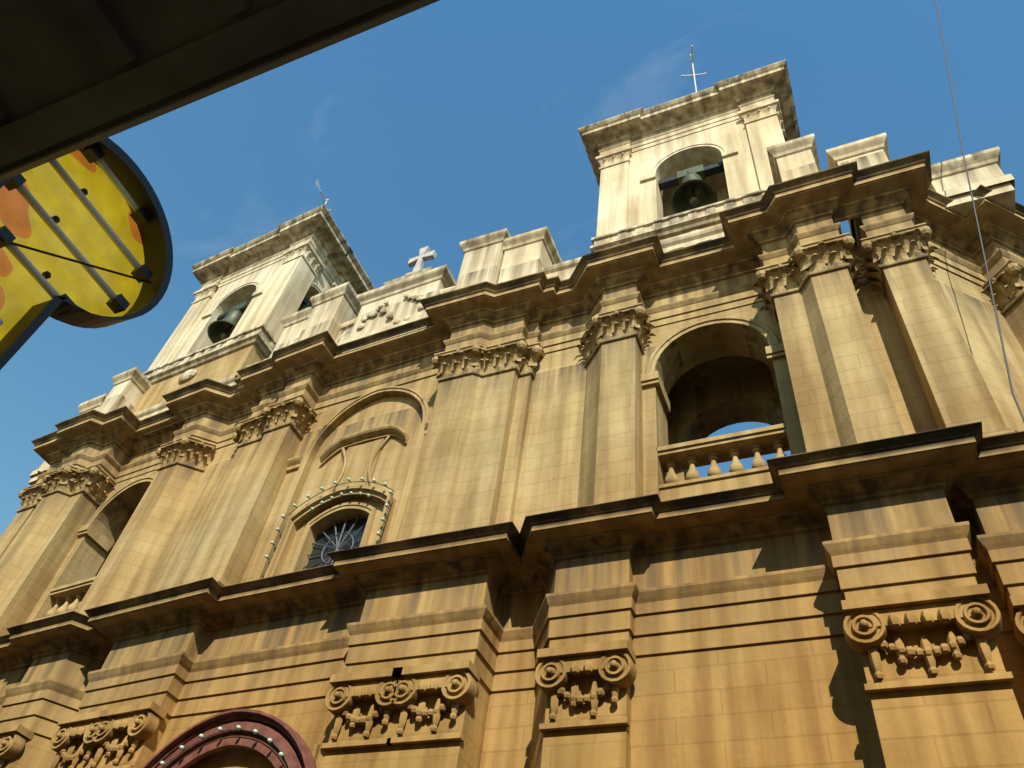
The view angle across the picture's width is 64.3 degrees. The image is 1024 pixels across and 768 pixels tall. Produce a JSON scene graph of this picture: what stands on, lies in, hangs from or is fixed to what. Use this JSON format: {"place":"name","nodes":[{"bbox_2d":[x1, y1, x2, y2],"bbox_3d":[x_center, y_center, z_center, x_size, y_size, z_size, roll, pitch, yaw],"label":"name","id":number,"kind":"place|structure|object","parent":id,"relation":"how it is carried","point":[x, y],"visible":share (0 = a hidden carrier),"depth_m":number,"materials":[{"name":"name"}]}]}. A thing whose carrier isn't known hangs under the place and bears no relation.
{"place":"outdoors","nodes":[
{"label":"outdoors","id":0,"kind":"place"},
{"bbox_2d":[0,0,1023,536],"label":"sky","id":1,"kind":"structure","parent":0,"point":[440,125],"materials":[{"name":"blue"}]},
{"label":"street ground","id":2,"kind":"structure","parent":0,"visible":0},
{"bbox_2d":[0,258,1023,767],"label":"facade walls","id":3,"kind":"structure","parent":2,"relation":"on","point":[918,348],"depth_m":11.20,"materials":[{"name":"beige stone"}]},
{"bbox_2d":[142,709,316,767],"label":"door arch","id":4,"kind":"structure","parent":3,"relation":"attached to","point":[289,743],"depth_m":10.28,"materials":[{"name":"red stone"}]},
{"bbox_2d":[162,480,393,767],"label":"festoon wires","id":5,"kind":"object","parent":3,"relation":"hanging from","point":[263,572],"visible":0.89,"depth_m":13.23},
{"bbox_2d":[160,477,391,765],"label":"light bulbs","id":6,"kind":"object","parent":5,"relation":"attached to","point":[220,729],"visible":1,"depth_m":12.92,"materials":[{"name":"white glass"}]},
{"bbox_2d":[303,515,366,568],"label":"window bars","id":7,"kind":"object","parent":3,"relation":"attached to","point":[337,546],"depth_m":13.41,"materials":[{"name":"grey metal"}]},
{"bbox_2d":[306,518,367,568],"bbox_3d":[-2.822,2.678,13.435,1.300,1.500,0.065,-13,-52,19],"label":"window glass","id":8,"kind":"object","parent":3,"relation":"in","point":[321,539],"visible":0.2,"depth_m":13.62,"materials":[{"name":"glass"}]},
{"bbox_2d":[32,324,784,767],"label":"arched openings","id":9,"kind":"object","parent":3,"relation":"in","point":[714,378],"visible":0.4,"depth_m":14.43,"materials":[{"name":"stone"}]},
{"bbox_2d":[35,423,789,620],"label":"balustrades","id":10,"kind":"object","parent":3,"relation":"attached to","point":[736,447],"visible":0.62,"depth_m":11.39,"materials":[{"name":"stone"}]},
{"bbox_2d":[130,223,720,443],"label":"tower bases","id":11,"kind":"object","parent":3,"relation":"on","point":[226,366],"visible":0.07,"depth_m":19.71,"materials":[{"name":"beige stone"}]},
{"bbox_2d":[143,59,800,384],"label":"bell towers","id":12,"kind":"structure","parent":3,"relation":"on","point":[737,125],"depth_m":19.87,"materials":[{"name":"beige stone"}]},
{"bbox_2d":[207,164,717,343],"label":"bells","id":13,"kind":"object","parent":12,"relation":"hanging from","point":[693,190],"visible":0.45,"depth_m":18.03,"materials":[{"name":"brown metal"}]},
{"bbox_2d":[217,161,724,319],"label":"bell beams","id":14,"kind":"structure","parent":12,"relation":"attached to","point":[709,170],"depth_m":18.51,"materials":[{"name":"brown wood"}]},
{"bbox_2d":[315,35,706,211],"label":"rooftop crosses","id":15,"kind":"object","parent":12,"relation":"on","point":[693,74],"visible":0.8,"depth_m":24.43,"materials":[{"name":"white metal"}]},
{"bbox_2d":[0,150,1023,738],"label":"cornices","id":16,"kind":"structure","parent":3,"relation":"attached to","point":[504,602],"depth_m":11.30,"materials":[{"name":"beige stone"}]},
{"bbox_2d":[0,583,1023,767],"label":"ionic capitals","id":17,"kind":"object","parent":3,"relation":"attached to","point":[968,613],"visible":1,"depth_m":8.82,"materials":[{"name":"stone"}]},
{"bbox_2d":[16,222,1023,512],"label":"column capitals","id":18,"kind":"object","parent":3,"relation":"attached to","point":[522,356],"visible":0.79,"depth_m":13.77,"materials":[{"name":"stone"}]},
{"bbox_2d":[28,132,1014,484],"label":"parapet","id":19,"kind":"structure","parent":3,"relation":"on","point":[344,314],"depth_m":16.69,"materials":[{"name":"stone"}]},
{"bbox_2d":[408,246,436,271],"bbox_3d":[-2.126,-2.819,18.910,0.687,1.150,0.145,-15,-52,21],"label":"stone cross","id":20,"kind":"object","parent":19,"relation":"on","point":[425,254],"visible":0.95,"depth_m":18.96,"materials":[{"name":"white stone"}]},
{"bbox_2d":[935,0,1023,421],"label":"cable","id":21,"kind":"object","parent":3,"relation":"attached to","point":[1006,363],"visible":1,"depth_m":11.06,"materials":[{"name":"black metal"}]},
{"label":"opposite building","id":22,"kind":"object","parent":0,"visible":0},
{"bbox_2d":[0,0,413,172],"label":"balcony slab","id":23,"kind":"structure","parent":22,"relation":"attached to","point":[72,71],"depth_m":3.13,"materials":[{"name":"black concrete"}]},
{"bbox_2d":[0,138,172,369],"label":"sign frame","id":24,"kind":"object","parent":23,"relation":"attached to","point":[155,233],"visible":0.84,"depth_m":4.41,"materials":[{"name":"black metal"}]},
{"bbox_2d":[0,150,143,340],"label":"sign panel","id":25,"kind":"object","parent":24,"relation":"attached to","point":[22,291],"visible":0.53,"depth_m":4.14,"materials":[{"name":"yellow plastic"}]},
{"bbox_2d":[0,158,141,325],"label":"fluorescent tubes","id":26,"kind":"object","parent":25,"relation":"attached to","point":[22,258],"visible":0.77,"depth_m":4.09},
{"bbox_2d":[0,144,152,314],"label":"sign fittings","id":27,"kind":"object","parent":25,"relation":"attached to","point":[141,215],"visible":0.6,"depth_m":4.23,"materials":[{"name":"black metal"}]},
{"bbox_2d":[0,0,439,181],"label":"balcony fascia","id":28,"kind":"structure","parent":23,"relation":"attached to","point":[376,21],"depth_m":3.15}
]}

